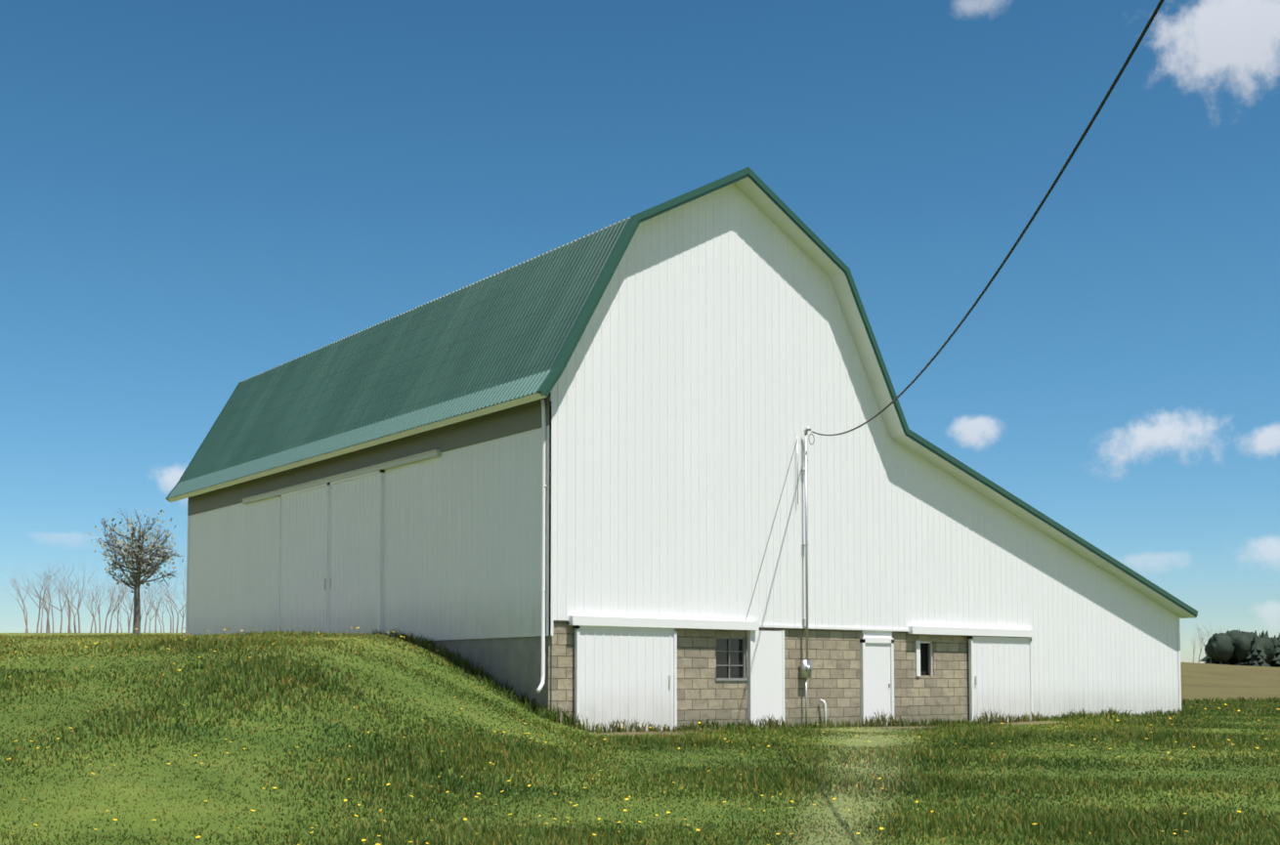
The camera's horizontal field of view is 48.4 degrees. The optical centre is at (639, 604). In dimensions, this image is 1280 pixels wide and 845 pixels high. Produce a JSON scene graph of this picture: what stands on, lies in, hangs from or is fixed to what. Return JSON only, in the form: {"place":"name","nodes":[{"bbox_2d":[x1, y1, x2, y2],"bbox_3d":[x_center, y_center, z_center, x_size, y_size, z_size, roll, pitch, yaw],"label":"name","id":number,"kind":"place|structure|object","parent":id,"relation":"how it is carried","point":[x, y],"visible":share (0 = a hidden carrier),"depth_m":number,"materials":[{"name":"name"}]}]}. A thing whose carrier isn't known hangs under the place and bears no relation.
{"place":"outdoors","nodes":[
{"label":"outdoors","id":0,"kind":"place"},
{"bbox_2d":[0,628,1279,844],"bbox_3d":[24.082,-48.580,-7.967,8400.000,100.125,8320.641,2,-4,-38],"label":"terrain","id":1,"kind":"structure","parent":0,"point":[1214,682],"depth_m":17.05,"materials":[{"name":"green plant"}]},
{"bbox_2d":[1,558,186,634],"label":"bare trees","id":2,"kind":"object","parent":1,"relation":"on","point":[123,592],"visible":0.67,"depth_m":262.76,"materials":[{"name":"grey plant"}]},
{"bbox_2d":[87,508,183,635],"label":"spring tree","id":3,"kind":"object","parent":1,"relation":"on","point":[139,560],"visible":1,"depth_m":150.90,"materials":[{"name":"brown plant"}]},
{"bbox_2d":[6,627,1279,844],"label":"dandelion flowers","id":4,"kind":"object","parent":1,"relation":"on","point":[529,733],"visible":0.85,"depth_m":16.82,"materials":[{"name":"yellow plant"}]},
{"bbox_2d":[420,620,1028,729],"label":"plain barn walls","id":5,"kind":"structure","parent":1,"relation":"on","point":[942,691],"depth_m":33.92,"materials":[{"name":"beige concrete"}]},
{"bbox_2d":[277,482,329,633],"bbox_3d":[-9.282,-1.037,39.309,0.100,4.300,3.180,2,-4,-38],"label":"door frame","id":6,"kind":"object","parent":5,"relation":"attached to","point":[298,491],"visible":0.35,"depth_m":39.42,"materials":[{"name":"white paint"}]},
{"bbox_2d":[279,486,327,634],"bbox_3d":[-9.303,-1.038,39.293,0.013,4.300,3.040,2,-4,-38],"label":"barn door","id":7,"kind":"structure","parent":6,"relation":"attached to","point":[303,563],"depth_m":39.27,"materials":[{"name":"white"}]},
{"bbox_2d":[327,469,384,634],"bbox_3d":[-7.376,-1.167,36.843,0.100,4.300,2.980,2,-4,-38],"label":"door frame","id":8,"kind":"structure","parent":5,"relation":"attached to","point":[381,549],"depth_m":35.73,"materials":[{"name":"white paint"}]},
{"bbox_2d":[329,472,380,634],"bbox_3d":[-7.397,-1.167,36.827,0.013,4.300,2.840,2,-4,-38],"label":"barn door","id":9,"kind":"structure","parent":8,"relation":"attached to","point":[354,550],"depth_m":36.80,"materials":[{"name":"white"}]},
{"bbox_2d":[187,426,547,640],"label":"side wall","id":10,"kind":"structure","parent":5,"relation":"attached to","point":[462,543],"depth_m":33.55,"materials":[{"name":"white metal"}]},
{"bbox_2d":[536,399,547,692],"bbox_3d":[-2.066,-1.237,29.771,0.139,6.173,0.400,-1,-3,21],"label":"downspout","id":11,"kind":"object","parent":5,"relation":"attached to","point":[543,497],"visible":0.94,"depth_m":29.86,"materials":[{"name":"white paint"}]},
{"bbox_2d":[574,625,677,728],"bbox_3d":[-0.282,1.792,30.818,2.710,2.600,0.090,2,-4,-38],"label":"door frame","id":12,"kind":"object","parent":5,"relation":"attached to","point":[576,668],"visible":0.5,"depth_m":30.63,"materials":[{"name":"white paint"}]},
{"bbox_2d":[579,629,673,731],"bbox_3d":[-0.269,1.791,30.801,2.570,2.600,0.013,2,-4,-38],"label":"barn door","id":13,"kind":"structure","parent":12,"relation":"attached to","point":[623,674],"depth_m":30.79,"materials":[{"name":"white"}]},
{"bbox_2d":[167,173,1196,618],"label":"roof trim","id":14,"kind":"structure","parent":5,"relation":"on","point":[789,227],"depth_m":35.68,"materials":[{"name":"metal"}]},
{"bbox_2d":[167,216,631,499],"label":"roof","id":15,"kind":"structure","parent":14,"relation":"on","point":[500,337],"depth_m":36.02,"materials":[{"name":"green metal"}]},
{"bbox_2d":[165,167,1197,615],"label":"barn roof trim","id":16,"kind":"structure","parent":14,"relation":"attached to","point":[587,310],"depth_m":34.06,"materials":[{"name":"green metal"}]},
{"bbox_2d":[185,395,1181,712],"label":"barn trim boards","id":17,"kind":"object","parent":5,"relation":"attached to","point":[436,443],"visible":0.85,"depth_m":34.38,"materials":[{"name":"white metal"}]},
{"bbox_2d":[551,182,1029,630],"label":"gable wall","id":18,"kind":"structure","parent":5,"relation":"attached to","point":[714,369],"depth_m":33.29,"materials":[{"name":"white metal"}]},
{"bbox_2d":[745,426,826,725],"bbox_3d":[3.503,-0.530,33.779,2.539,7.548,0.268,2,-4,-38],"label":"service mast","id":19,"kind":"object","parent":18,"relation":"attached to","point":[805,669],"visible":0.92,"depth_m":34.13,"materials":[{"name":"grey metal"}]},
{"bbox_2d":[811,0,1164,435],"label":"service drop wire","id":20,"kind":"object","parent":19,"relation":"attached to","point":[1146,27],"visible":1,"depth_m":13.98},
{"bbox_2d":[715,630,932,725],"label":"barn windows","id":21,"kind":"structure","parent":5,"relation":"attached to","point":[765,679],"depth_m":33.57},
{"bbox_2d":[968,636,1032,723],"bbox_3d":[9.796,2.199,38.584,2.590,2.600,0.090,2,-4,-38],"label":"door frame","id":22,"kind":"object","parent":5,"relation":"attached to","point":[970,666],"visible":0.54,"depth_m":37.87,"materials":[{"name":"white paint"}]},
{"bbox_2d":[973,639,1030,723],"bbox_3d":[9.809,2.198,38.567,2.450,2.600,0.013,2,-4,-38],"label":"barn door","id":23,"kind":"structure","parent":22,"relation":"attached to","point":[1002,670],"depth_m":38.58,"materials":[{"name":"white metal"}]},
{"bbox_2d":[1027,523,1178,719],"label":"barn wall","id":24,"kind":"structure","parent":5,"relation":"attached to","point":[1103,640],"depth_m":41.26,"materials":[{"name":"white metal"}]},
{"bbox_2d":[371,628,1197,733],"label":"grass strip","id":25,"kind":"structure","parent":1,"relation":"on","point":[570,720],"depth_m":33.22,"materials":[{"name":"green plant"}]},
{"bbox_2d":[1192,622,1232,663],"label":"bare trees","id":26,"kind":"object","parent":1,"relation":"on","point":[1202,641],"visible":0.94,"depth_m":404.84,"materials":[{"name":"grey plant"}]},
{"bbox_2d":[1198,629,1279,667],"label":"distant trees","id":27,"kind":"object","parent":1,"relation":"on","point":[1238,648],"visible":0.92,"depth_m":392.74,"materials":[{"name":"green plant"}]},
{"bbox_2d":[0,0,1279,663],"label":"sky","id":28,"kind":"structure","parent":0,"point":[199,199],"materials":[{"name":"blue"}]}
]}

